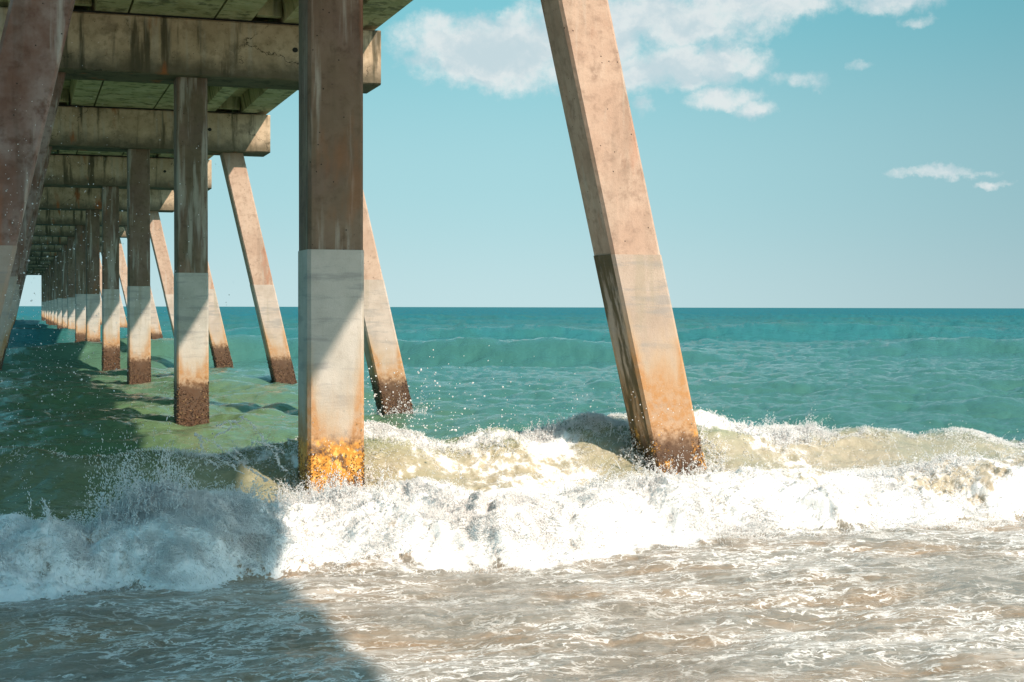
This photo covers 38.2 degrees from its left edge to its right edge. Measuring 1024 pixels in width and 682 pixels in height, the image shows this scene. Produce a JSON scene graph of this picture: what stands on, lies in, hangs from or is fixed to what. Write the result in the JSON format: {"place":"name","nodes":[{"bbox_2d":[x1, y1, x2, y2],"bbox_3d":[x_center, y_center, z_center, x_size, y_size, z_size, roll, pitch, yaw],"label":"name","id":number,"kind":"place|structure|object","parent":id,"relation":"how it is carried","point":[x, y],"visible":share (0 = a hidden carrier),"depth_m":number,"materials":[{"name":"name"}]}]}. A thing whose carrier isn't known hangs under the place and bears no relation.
{"place":"outdoors","nodes":[
{"label":"outdoors","id":0,"kind":"place"},
{"bbox_2d":[1,42,699,527],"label":"flying drops","id":1,"kind":"object","parent":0,"point":[243,416],"visible":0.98,"depth_m":11.71,"materials":[{"name":"white liquid"}]},
{"bbox_2d":[0,306,1023,681],"bbox_3d":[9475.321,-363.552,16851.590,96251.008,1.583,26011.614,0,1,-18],"label":"sea water","id":2,"kind":"structure","parent":0,"point":[926,604],"depth_m":10.63,"materials":[{"name":"teal liquid"}]},
{"bbox_2d":[0,409,1023,601],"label":"breaking wave","id":3,"kind":"object","parent":2,"relation":"on","point":[43,481],"visible":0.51,"depth_m":12.88,"materials":[{"name":"liquid"}]},
{"bbox_2d":[0,375,1023,599],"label":"wave spray","id":4,"kind":"object","parent":3,"relation":"on","point":[204,507],"visible":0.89,"depth_m":11.57,"materials":[{"name":"white liquid"}]},
{"bbox_2d":[19,0,1023,307],"label":"sky","id":5,"kind":"structure","parent":0,"point":[793,153],"materials":[{"name":"blue"}]},
{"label":"beach","id":6,"kind":"structure","parent":0,"visible":0},
{"bbox_2d":[0,0,706,494],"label":"pier","id":7,"kind":"structure","parent":6,"relation":"on","point":[156,92],"depth_m":23.45,"materials":[{"name":"concrete"}]}
]}

